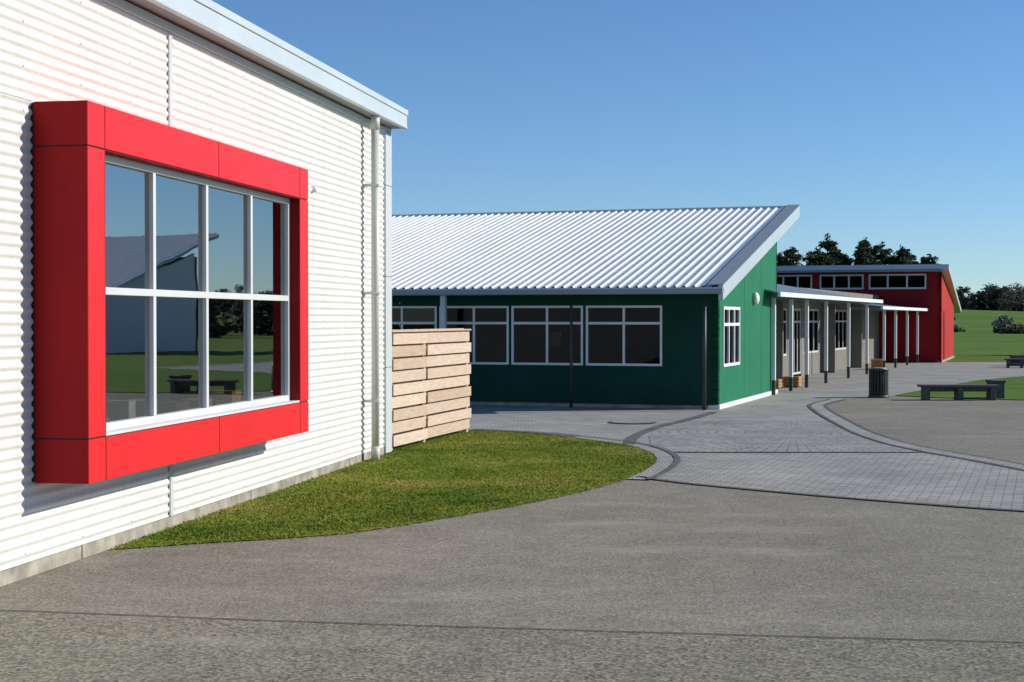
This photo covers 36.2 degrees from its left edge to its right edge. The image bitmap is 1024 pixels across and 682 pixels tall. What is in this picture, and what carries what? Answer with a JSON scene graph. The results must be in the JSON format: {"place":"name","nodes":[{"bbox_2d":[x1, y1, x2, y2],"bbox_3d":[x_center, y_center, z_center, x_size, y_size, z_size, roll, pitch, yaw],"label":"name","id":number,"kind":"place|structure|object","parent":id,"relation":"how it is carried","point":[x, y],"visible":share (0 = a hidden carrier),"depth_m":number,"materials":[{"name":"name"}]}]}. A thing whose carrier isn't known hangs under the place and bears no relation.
{"place":"outdoors","nodes":[
{"label":"outdoors","id":0,"kind":"place"},
{"bbox_2d":[0,0,51,570],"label":"cladding","id":1,"kind":"structure","parent":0,"point":[26,43],"depth_m":10.74,"materials":[{"name":"metal"}]},
{"bbox_2d":[47,0,259,153],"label":"cladding","id":2,"kind":"structure","parent":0,"point":[99,67],"depth_m":12.86,"materials":[{"name":"metal"}]},
{"bbox_2d":[49,443,260,554],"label":"cladding","id":3,"kind":"structure","parent":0,"point":[102,509],"depth_m":12.83,"materials":[{"name":"metal"}]},
{"bbox_2d":[104,106,218,176],"bbox_3d":[-2.697,-1.532,12.238,0.008,0.304,2.276,0,1,10],"label":"bay panel","id":4,"kind":"object","parent":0,"point":[135,135],"visible":1,"depth_m":12.07,"materials":[{"name":"metal"}]},
{"bbox_2d":[106,417,218,479],"bbox_3d":[-2.697,0.819,12.272,0.008,0.304,2.276,0,1,10],"label":"bay panel","id":5,"kind":"object","parent":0,"point":[134,452],"visible":1,"depth_m":12.10,"materials":[{"name":"metal"}]},
{"bbox_2d":[105,164,242,198],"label":"room ceiling","id":6,"kind":"structure","parent":0,"point":[122,183],"depth_m":16.88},
{"bbox_2d":[105,198,256,401],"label":"room side wall","id":7,"kind":"structure","parent":0,"point":[176,318],"depth_m":18.30,"materials":[{"name":"glass"}]},
{"bbox_2d":[105,154,289,203],"bbox_3d":[-2.639,-1.357,13.391,0.080,0.055,4.564,0,1,10],"label":"bay window head","id":8,"kind":"object","parent":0,"point":[147,168],"visible":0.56,"depth_m":13.00},
{"bbox_2d":[106,287,288,300],"bbox_3d":[-2.636,-0.393,13.405,0.078,0.055,4.454,0,1,10],"label":"bay window transom","id":9,"kind":"object","parent":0,"point":[161,293],"visible":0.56,"depth_m":13.00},
{"bbox_2d":[105,150,299,198],"bbox_3d":[-2.600,-1.387,13.384,0.199,0.006,4.564,0,1,10],"label":"bay reveal","id":10,"kind":"object","parent":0,"point":[128,157],"visible":0.57,"depth_m":12.89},
{"bbox_2d":[106,395,299,435],"bbox_3d":[-2.639,0.597,13.420,0.080,0.055,4.564,0,1,10],"label":"bay window sill","id":11,"kind":"structure","parent":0,"point":[136,421],"depth_m":13.01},
{"bbox_2d":[144,173,156,415],"bbox_3d":[-2.832,-0.364,12.278,0.082,1.899,0.066,0,1,0],"label":"bay window mullion","id":12,"kind":"object","parent":11,"relation":"on","point":[150,283],"visible":0.95,"depth_m":12.25},
{"bbox_2d":[198,185,208,407],"bbox_3d":[-2.639,-0.380,13.406,0.082,1.899,0.066,0,1,0],"label":"bay window mullion","id":13,"kind":"object","parent":11,"relation":"on","point":[203,330],"visible":0.95,"depth_m":13.38},
{"bbox_2d":[243,195,252,400],"bbox_3d":[-2.446,-0.396,14.533,0.082,1.899,0.066,0,1,0],"label":"bay window mullion","id":14,"kind":"object","parent":11,"relation":"on","point":[248,283],"visible":0.95,"depth_m":14.51},
{"bbox_2d":[281,204,289,394],"bbox_3d":[-2.259,-0.412,15.627,0.087,1.899,0.066,0,1,0],"label":"bay window jamb","id":15,"kind":"object","parent":11,"relation":"on","point":[285,305],"visible":0.95,"depth_m":15.60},
{"bbox_2d":[218,142,299,197],"bbox_3d":[-2.311,-1.564,14.493,0.008,0.304,2.276,0,1,10],"label":"bay panel","id":16,"kind":"object","parent":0,"point":[239,165],"visible":1,"depth_m":14.36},
{"bbox_2d":[219,403,299,452],"bbox_3d":[-2.311,0.786,14.527,0.008,0.304,2.276,0,1,10],"label":"bay panel","id":17,"kind":"object","parent":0,"point":[239,430],"visible":1,"depth_m":14.37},
{"bbox_2d":[300,167,307,199],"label":"bay panel","id":18,"kind":"object","parent":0,"point":[303,183],"visible":1,"depth_m":15.74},
{"bbox_2d":[258,74,384,486],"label":"cladding","id":19,"kind":"structure","parent":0,"point":[314,138],"depth_m":18.26,"materials":[{"name":"metal"}]},
{"bbox_2d":[110,430,659,550],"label":"lawn","id":20,"kind":"structure","parent":0,"point":[345,509],"depth_m":16.28,"materials":[{"name":"green plant"}]},
{"bbox_2d":[371,129,378,446],"bbox_3d":[-1.710,-0.652,19.607,0.099,4.100,0.099,0,1,0],"label":"downpipe","id":21,"kind":"object","parent":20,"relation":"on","point":[374,287],"visible":1,"depth_m":19.57,"materials":[{"name":"metal"}]},
{"bbox_2d":[392,328,470,449],"bbox_3d":[-1.186,0.648,22.930,0.141,1.646,3.760,0,1,15],"label":"slatted timber fence","id":22,"kind":"object","parent":20,"relation":"on","point":[433,366],"visible":0.84,"depth_m":22.72,"materials":[{"name":"brown wood"}]},
{"bbox_2d":[0,395,1023,642],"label":"asphalt yard","id":23,"kind":"structure","parent":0,"point":[648,555],"depth_m":11.31,"materials":[{"name":"asphalt"}]},
{"bbox_2d":[0,447,384,586],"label":"plinth","id":24,"kind":"structure","parent":23,"relation":"on","point":[32,568],"depth_m":13.02,"materials":[{"name":"concrete"}]},
{"bbox_2d":[23,1,399,554],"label":"cladding screws","id":25,"kind":"object","parent":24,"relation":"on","point":[324,273],"visible":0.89,"depth_m":13.89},
{"bbox_2d":[0,86,31,100],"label":"sheet joint cover","id":26,"kind":"object","parent":25,"relation":"attached to","point":[8,91],"visible":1,"depth_m":10.65,"materials":[{"name":"white metal"}]},
{"bbox_2d":[168,31,172,126],"bbox_3d":[-2.916,-2.212,13.368,0.018,1.000,0.070,0,1,10],"label":"sheet joint cover","id":27,"kind":"object","parent":25,"relation":"attached to","point":[170,97],"visible":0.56,"depth_m":13.35,"materials":[{"name":"metal"}]},
{"bbox_2d":[169,464,173,515],"bbox_3d":[-2.916,1.230,13.417,0.018,0.535,0.070,0,1,10],"label":"sheet joint cover","id":28,"kind":"object","parent":25,"relation":"attached to","point":[171,489],"visible":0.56,"depth_m":13.40,"materials":[{"name":"metal"}]},
{"bbox_2d":[102,0,391,134],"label":"top flashing","id":29,"kind":"object","parent":25,"relation":"attached to","point":[140,13],"visible":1,"depth_m":14.74,"materials":[{"name":"metal"}]},
{"bbox_2d":[125,0,401,128],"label":"soffit","id":30,"kind":"structure","parent":25,"relation":"attached to","point":[162,13],"depth_m":15.02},
{"bbox_2d":[147,0,406,128],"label":"gutter lip","id":31,"kind":"object","parent":30,"relation":"attached to","point":[167,6],"visible":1,"depth_m":15.19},
{"bbox_2d":[164,0,406,125],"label":"gutter face","id":32,"kind":"object","parent":31,"relation":"on","point":[216,19],"visible":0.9,"depth_m":15.57},
{"bbox_2d":[195,0,407,115],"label":"gutter bead","id":33,"kind":"object","parent":32,"relation":"on","point":[235,18],"visible":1,"depth_m":16.00,"materials":[{"name":"metal"}]},
{"bbox_2d":[383,126,391,452],"bbox_3d":[-1.685,-0.674,20.794,0.110,4.310,0.320,0,1,10],"label":"corner flashing","id":34,"kind":"object","parent":25,"relation":"attached to","point":[387,271],"visible":0.61,"depth_m":20.72,"materials":[{"name":"metal"}]},
{"bbox_3d":[-2.639,-0.380,13.406,0.760,1.954,4.445,0,1,0],"label":"bay","id":35,"kind":"object","parent":25,"relation":"attached to","visible":0},
{"bbox_2d":[30,103,104,481],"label":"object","id":36,"kind":"object","parent":35,"relation":"attached to","point":[32,284],"visible":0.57,"depth_m":10.92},
{"bbox_2d":[33,100,86,144],"bbox_3d":[-3.134,-1.512,10.872,0.392,0.304,0.007,0,1,10],"label":"bay side panel","id":37,"kind":"object","parent":36,"relation":"attached to","point":[60,122],"visible":1,"depth_m":10.87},
{"bbox_2d":[34,146,87,437],"bbox_3d":[-3.134,-0.337,10.889,0.392,2.023,0.007,0,1,10],"label":"bay side panel","id":38,"kind":"object","parent":36,"relation":"attached to","point":[60,295],"visible":1,"depth_m":10.88,"materials":[{"name":"metal"}]},
{"bbox_2d":[35,439,87,483],"bbox_3d":[-3.134,0.838,10.906,0.392,0.304,0.007,0,1,10],"label":"bay side panel","id":39,"kind":"object","parent":36,"relation":"attached to","point":[61,461],"visible":1,"depth_m":10.90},
{"bbox_2d":[87,100,104,147],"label":"bay panel","id":40,"kind":"object","parent":36,"relation":"attached to","point":[95,127],"visible":1,"depth_m":10.96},
{"bbox_2d":[87,146,105,437],"bbox_3d":[-2.913,-0.338,10.987,0.008,2.023,0.274,0,1,10],"label":"bay panel","id":41,"kind":"object","parent":36,"relation":"attached to","point":[96,281],"visible":1,"depth_m":10.98,"materials":[{"name":"metal"}]},
{"bbox_2d":[88,437,105,483],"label":"bay panel","id":42,"kind":"object","parent":36,"relation":"attached to","point":[97,460],"visible":1,"depth_m":10.99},
{"bbox_2d":[257,198,307,402],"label":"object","id":43,"kind":"object","parent":35,"relation":"attached to","point":[269,354],"visible":0.43,"depth_m":15.69,"materials":[{"name":"glass"}]},
{"bbox_2d":[280,199,299,399],"bbox_3d":[-2.215,-0.405,15.651,0.199,2.035,0.006,0,1,10],"label":"bay reveal","id":44,"kind":"object","parent":43,"relation":"attached to","point":[294,299],"visible":0.57,"depth_m":15.64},
{"bbox_2d":[300,199,308,401],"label":"bay panel","id":45,"kind":"object","parent":43,"relation":"attached to","point":[304,387],"visible":1,"depth_m":15.78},
{"bbox_2d":[300,401,308,432],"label":"bay panel","id":46,"kind":"object","parent":43,"relation":"attached to","point":[304,416],"visible":1,"depth_m":15.79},
{"bbox_2d":[257,208,257,396],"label":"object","id":47,"kind":"object","parent":24,"relation":"on","point":[257,302],"visible":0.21,"depth_m":15.94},
{"bbox_2d":[9,610,1015,641],"bbox_3d":[2.473,1.661,8.885,23.236,0.001,0.405,0,1,8],"label":"seal joint","id":48,"kind":"object","parent":23,"relation":"on","point":[519,628],"visible":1,"depth_m":9.04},
{"bbox_2d":[470,401,707,408],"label":"plinth","id":49,"kind":"structure","parent":23,"relation":"on","point":[590,405],"depth_m":31.75,"materials":[{"name":"concrete"}]},
{"bbox_2d":[426,364,719,405],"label":"front wall","id":50,"kind":"structure","parent":49,"relation":"on","point":[661,385],"depth_m":31.69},
{"bbox_2d":[468,362,508,364],"bbox_3d":[-0.783,0.460,32.543,1.530,0.045,0.072,0,1,19],"label":"front window sill","id":51,"kind":"structure","parent":50,"relation":"on","point":[500,363],"depth_m":32.38,"materials":[{"name":"white paint"}]},
{"bbox_2d":[447,308,506,361],"bbox_3d":[-0.783,-0.122,32.535,1.406,1.165,0.478,0,1,0],"label":"front window glass","id":52,"kind":"object","parent":51,"relation":"on","point":[490,342],"visible":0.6,"depth_m":32.46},
{"bbox_2d":[511,362,582,364],"bbox_3d":[0.723,0.468,32.031,1.530,0.045,0.072,0,1,19],"label":"front window sill","id":53,"kind":"structure","parent":50,"relation":"on","point":[515,363],"depth_m":32.02,"materials":[{"name":"white paint"}]},
{"bbox_2d":[514,308,580,362],"bbox_3d":[0.723,-0.115,32.023,1.406,1.165,0.478,0,1,0],"label":"front window glass","id":54,"kind":"object","parent":53,"relation":"on","point":[529,343],"visible":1,"depth_m":32.04,"materials":[{"name":"glass"}]},
{"bbox_2d":[586,363,661,365],"bbox_3d":[2.252,0.475,31.511,1.580,0.045,0.072,0,1,19],"label":"front window sill","id":55,"kind":"structure","parent":50,"relation":"on","point":[608,364],"depth_m":31.51,"materials":[{"name":"white paint"}]},
{"bbox_2d":[588,308,659,363],"bbox_3d":[2.252,-0.107,31.503,1.454,1.165,0.494,0,1,0],"label":"front window glass","id":56,"kind":"object","parent":55,"relation":"on","point":[642,343],"visible":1,"depth_m":31.50,"materials":[{"name":"glass"}]},
{"bbox_2d":[662,305,719,366],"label":"front wall pier","id":57,"kind":"structure","parent":50,"relation":"on","point":[681,335],"depth_m":31.06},
{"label":"front window sill","id":58,"kind":"object","parent":50,"relation":"on","visible":0},
{"bbox_2d":[392,308,434,329],"bbox_3d":[-2.312,-0.130,33.054,1.454,1.165,0.494,0,1,0],"label":"front window glass","id":59,"kind":"object","parent":58,"relation":"on","point":[418,314],"visible":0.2,"depth_m":32.96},
{"bbox_2d":[868,367,888,397],"bbox_3d":[8.330,0.944,35.617,0.470,0.690,0.470,0,1,0],"label":"litter bin","id":60,"kind":"object","parent":23,"relation":"on","point":[878,382],"visible":1,"depth_m":35.44,"materials":[{"name":"metal"}]},
{"bbox_2d":[808,399,1023,469],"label":"paving edge band","id":61,"kind":"object","parent":23,"relation":"on","point":[819,408],"visible":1,"depth_m":23.50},
{"bbox_2d":[823,399,1023,464],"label":"paving edge band","id":62,"kind":"object","parent":23,"relation":"on","point":[826,407],"visible":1,"depth_m":23.64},
{"bbox_2d":[917,384,999,399],"bbox_3d":[9.844,1.134,34.568,1.720,0.340,0.430,0,1,1],"label":"park bench","id":63,"kind":"object","parent":23,"relation":"on","point":[958,390],"visible":1,"depth_m":34.52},
{"bbox_2d":[0,611,1023,681],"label":"old asphalt","id":64,"kind":"structure","parent":0,"point":[52,647],"depth_m":8.34,"materials":[{"name":"asphalt"}]},
{"bbox_2d":[212,0,1023,310],"label":"sky","id":65,"kind":"structure","parent":0,"point":[894,123],"materials":[{"name":"blue"}]},
{"bbox_2d":[426,362,1023,510],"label":"paved path","id":66,"kind":"structure","parent":0,"point":[906,476],"depth_m":20.35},
{"bbox_2d":[440,295,446,328],"bbox_3d":[-1.407,0.187,32.224,0.110,2.300,0.110,0,1,19],"label":"eave post","id":67,"kind":"object","parent":66,"relation":"on","point":[443,311],"visible":0.45,"depth_m":32.17,"materials":[{"name":"metal"}]},
{"bbox_2d":[570,295,572,407],"bbox_3d":[1.184,0.190,31.317,0.060,2.280,0.060,0,1,0],"label":"downpipe","id":68,"kind":"object","parent":66,"relation":"on","point":[571,351],"visible":1,"depth_m":31.29,"materials":[{"name":"metal"}]},
{"bbox_2d":[546,434,674,478],"bbox_3d":[1.453,1.483,20.951,1.264,0.001,7.121,0,1,-7],"label":"lawn edge band","id":69,"kind":"object","parent":66,"relation":"on","point":[666,457],"visible":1,"depth_m":19.97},
{"bbox_2d":[549,432,680,478],"bbox_3d":[1.579,1.475,20.968,1.130,0.001,7.177,0,1,-7],"label":"lawn edge band","id":70,"kind":"object","parent":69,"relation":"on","point":[677,460],"visible":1,"depth_m":20.17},
{"bbox_2d":[623,412,716,443],"bbox_3d":[2.625,1.405,26.105,0.456,0.001,8.027,0,1,16],"label":"paving edge band","id":71,"kind":"object","parent":66,"relation":"on","point":[634,437],"visible":1,"depth_m":25.36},
{"bbox_2d":[702,294,705,409],"bbox_3d":[3.738,0.202,30.470,0.080,2.280,0.080,0,1,0],"label":"downpipe","id":72,"kind":"object","parent":66,"relation":"on","point":[703,351],"visible":1,"depth_m":30.44,"materials":[{"name":"metal"}]},
{"bbox_2d":[708,389,777,408],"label":"end plinth","id":73,"kind":"structure","parent":66,"relation":"on","point":[740,401],"depth_m":32.98,"materials":[{"name":"white paint"}]},
{"bbox_2d":[711,294,722,404],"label":"end wall","id":74,"kind":"structure","parent":73,"relation":"on","point":[720,350],"depth_m":30.92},
{"bbox_2d":[723,365,738,402],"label":"end wall","id":75,"kind":"structure","parent":73,"relation":"on","point":[730,383],"depth_m":32.09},
{"bbox_2d":[723,362,739,366],"bbox_3d":[4.477,0.478,32.150,0.080,0.060,1.770,0,1,19],"label":"end window sill","id":76,"kind":"structure","parent":75,"relation":"on","point":[730,364],"depth_m":32.02,"materials":[{"name":"white paint"}]},
{"bbox_2d":[724,310,737,363],"bbox_3d":[4.477,-0.097,32.142,0.551,1.150,1.619,0,1,0],"label":"end window glass","id":77,"kind":"object","parent":76,"relation":"on","point":[731,338],"visible":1,"depth_m":32.27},
{"bbox_2d":[739,242,776,398],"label":"end wall","id":78,"kind":"structure","parent":73,"relation":"on","point":[755,350],"depth_m":35.05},
{"bbox_2d":[723,306,739,309],"bbox_3d":[4.477,-0.672,32.134,0.080,0.060,1.770,0,1,19],"label":"end window head","id":79,"kind":"object","parent":78,"relation":"attached to","point":[731,308],"visible":0.86,"depth_m":32.04},
{"bbox_2d":[723,283,738,306],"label":"end wall","id":80,"kind":"structure","parent":79,"relation":"on","point":[731,299],"depth_m":32.34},
{"bbox_2d":[776,243,776,386],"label":"wall","id":81,"kind":"structure","parent":66,"relation":"on","point":[776,316],"depth_m":37.54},
{"bbox_2d":[392,286,714,295],"bbox_3d":[-2.161,-2.167,37.524,16.374,2.312,9.802,0,1,19],"label":"roof structure","id":82,"kind":"object","parent":81,"relation":"on","point":[544,287],"visible":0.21,"depth_m":31.27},
{"bbox_2d":[392,289,722,294],"bbox_3d":[-3.725,-1.011,32.816,16.454,0.120,0.130,0,1,19],"label":"gutter","id":83,"kind":"object","parent":82,"relation":"attached to","point":[569,291],"visible":0.45,"depth_m":31.16,"materials":[{"name":"grey metal"}]},
{"bbox_2d":[392,287,722,290],"bbox_3d":[-3.743,-1.061,32.761,16.456,0.030,0.033,0,1,19],"label":"gutter bead","id":84,"kind":"object","parent":83,"relation":"attached to","point":[567,288],"visible":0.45,"depth_m":31.15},
{"bbox_2d":[392,207,784,288],"bbox_3d":[-2.207,-2.258,37.538,16.530,2.228,9.862,0,1,19],"label":"roof sheet","id":85,"kind":"object","parent":82,"relation":"on","point":[659,248],"visible":0.52,"depth_m":35.86,"materials":[{"name":"metal"}]},
{"bbox_2d":[718,206,799,299],"bbox_3d":[5.617,-2.107,34.859,0.090,2.509,9.943,0,1,19],"label":"barge board","id":86,"kind":"object","parent":85,"relation":"on","point":[741,272],"visible":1,"depth_m":33.75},
{"bbox_2d":[707,205,799,284],"bbox_3d":[5.519,-2.263,34.895,0.320,2.224,9.932,0,1,19],"label":"barge flashing","id":87,"kind":"object","parent":86,"relation":"on","point":[724,275],"visible":1,"depth_m":33.85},
{"bbox_2d":[392,205,786,216],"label":"ridge flashing","id":88,"kind":"object","parent":82,"relation":"attached to","point":[613,210],"visible":0.21,"depth_m":41.18,"materials":[{"name":"metal"}]},
{"bbox_2d":[649,420,922,451],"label":"fan paving","id":89,"kind":"structure","parent":66,"relation":"on","point":[739,436],"depth_m":23.35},
{"bbox_2d":[637,476,1023,510],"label":"paving edge band","id":90,"kind":"object","parent":66,"relation":"on","point":[833,496],"visible":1,"depth_m":15.71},
{"bbox_2d":[764,284,927,394],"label":"verandah classroom block","id":91,"kind":"structure","parent":66,"relation":"on","point":[825,332],"depth_m":50.42,"materials":[{"name":"paint"}]},
{"bbox_2d":[794,311,799,371],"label":"window glass","id":92,"kind":"structure","parent":91,"relation":"in","point":[795,312],"depth_m":47.96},
{"bbox_2d":[804,311,817,351],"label":"window glass","id":93,"kind":"structure","parent":91,"relation":"in","point":[810,312],"depth_m":50.48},
{"bbox_2d":[835,312,845,347],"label":"window glass","id":94,"kind":"structure","parent":91,"relation":"in","point":[840,313],"depth_m":55.62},
{"bbox_2d":[885,310,1023,361],"bbox_3d":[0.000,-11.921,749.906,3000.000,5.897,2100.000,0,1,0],"label":"ground","id":95,"kind":"structure","parent":0,"point":[978,340],"depth_m":134.26,"materials":[{"name":"green plant"}]},
{"bbox_2d":[777,233,955,319],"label":"distant pine trees","id":96,"kind":"object","parent":95,"relation":"on","point":[865,253],"visible":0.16,"depth_m":218.34,"materials":[{"name":"green plant"}]},
{"bbox_2d":[830,289,941,361],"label":"front wall","id":97,"kind":"structure","parent":95,"relation":"on","point":[930,329],"depth_m":63.87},
{"bbox_2d":[777,276,810,287],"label":"clerestory glass","id":98,"kind":"object","parent":97,"relation":"on","point":[804,281],"visible":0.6,"depth_m":65.40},
{"bbox_2d":[821,276,861,287],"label":"clerestory glass","id":99,"kind":"object","parent":97,"relation":"on","point":[841,281],"visible":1,"depth_m":64.80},
{"bbox_2d":[870,275,924,287],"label":"clerestory glass","id":100,"kind":"object","parent":97,"relation":"on","point":[894,281],"visible":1,"depth_m":64.08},
{"bbox_2d":[926,274,941,288],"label":"front wall pier","id":101,"kind":"structure","parent":97,"relation":"on","point":[932,281],"depth_m":63.59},
{"bbox_2d":[936,356,953,362],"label":"plinth","id":102,"kind":"structure","parent":95,"relation":"on","point":[946,359],"depth_m":66.00,"materials":[{"name":"concrete"}]},
{"bbox_2d":[938,274,953,359],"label":"end wall","id":103,"kind":"structure","parent":102,"relation":"on","point":[947,303],"depth_m":67.34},
{"bbox_2d":[777,264,960,312],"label":"roof","id":104,"kind":"structure","parent":103,"relation":"on","point":[946,272],"depth_m":64.22,"materials":[{"name":"metal"}]},
{"bbox_2d":[899,376,1023,399],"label":"grass strip","id":105,"kind":"object","parent":95,"relation":"on","point":[1014,388],"depth_m":37.70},
{"bbox_2d":[985,380,1005,397],"bbox_3d":[10.850,1.085,35.169,0.300,0.420,0.540,0,1,0],"label":"timber block seat","id":106,"kind":"object","parent":105,"relation":"on","point":[1000,391],"visible":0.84,"depth_m":34.92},
{"bbox_2d":[954,322,1023,333],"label":"field hedge","id":107,"kind":"object","parent":95,"relation":"on","point":[1018,328],"visible":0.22,"depth_m":184.90,"materials":[{"name":"green plant"}]},
{"bbox_2d":[956,283,1023,311],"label":"distant tree line","id":108,"kind":"object","parent":95,"relation":"on","point":[990,298],"visible":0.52,"depth_m":411.18,"materials":[{"name":"green plant"}]},
{"bbox_2d":[991,314,1014,329],"bbox_3d":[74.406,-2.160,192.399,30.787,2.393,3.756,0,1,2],"label":"blossom bush","id":109,"kind":"object","parent":95,"relation":"on","point":[1002,321],"visible":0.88,"depth_m":192.49,"materials":[{"name":"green plant"}]},
{"bbox_2d":[1001,283,1023,310],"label":"distant bare trees","id":110,"kind":"object","parent":95,"relation":"on","point":[1016,302],"visible":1,"depth_m":402.14,"materials":[{"name":"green plant"}]},
{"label":"front wall pier","id":111,"kind":"object","parent":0,"visible":0},
{"bbox_2d":[777,272,941,274],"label":"front wall top","id":112,"kind":"structure","parent":111,"relation":"on","point":[859,273],"depth_m":64.51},
{"bbox_2d":[777,270,941,272],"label":"soffit","id":113,"kind":"structure","parent":112,"relation":"attached to","point":[859,271],"depth_m":63.89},
{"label":"front wall pier","id":114,"kind":"object","parent":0,"visible":0},
{"bbox_2d":[392,294,718,305],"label":"front wall","id":115,"kind":"structure","parent":114,"relation":"on","point":[578,300],"depth_m":31.93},
{"bbox_2d":[586,305,661,307],"bbox_3d":[2.252,-0.690,31.494,1.580,0.045,0.072,0,1,19],"label":"front window head","id":116,"kind":"object","parent":115,"relation":"attached to","point":[647,306],"visible":1,"depth_m":31.41},
{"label":"inner sill","id":117,"kind":"object","parent":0,"visible":0},
{"bbox_2d":[106,400,135,420],"bbox_3d":[-3.128,0.566,12.516,0.200,0.183,0.133,0,1,10],"label":"sill item","id":118,"kind":"object","parent":117,"relation":"on","point":[119,409],"visible":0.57,"depth_m":12.45,"materials":[{"name":"paper"}]},
{"bbox_2d":[157,401,189,413],"bbox_3d":[-2.947,0.585,13.574,0.200,0.114,0.325,0,1,10],"label":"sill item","id":119,"kind":"object","parent":117,"relation":"on","point":[166,406],"visible":0.57,"depth_m":13.42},
{"bbox_2d":[212,390,240,403],"bbox_3d":[-2.717,0.547,14.919,0.200,0.151,0.260,0,1,10],"label":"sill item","id":120,"kind":"object","parent":117,"relation":"on","point":[228,396],"visible":0.64,"depth_m":14.80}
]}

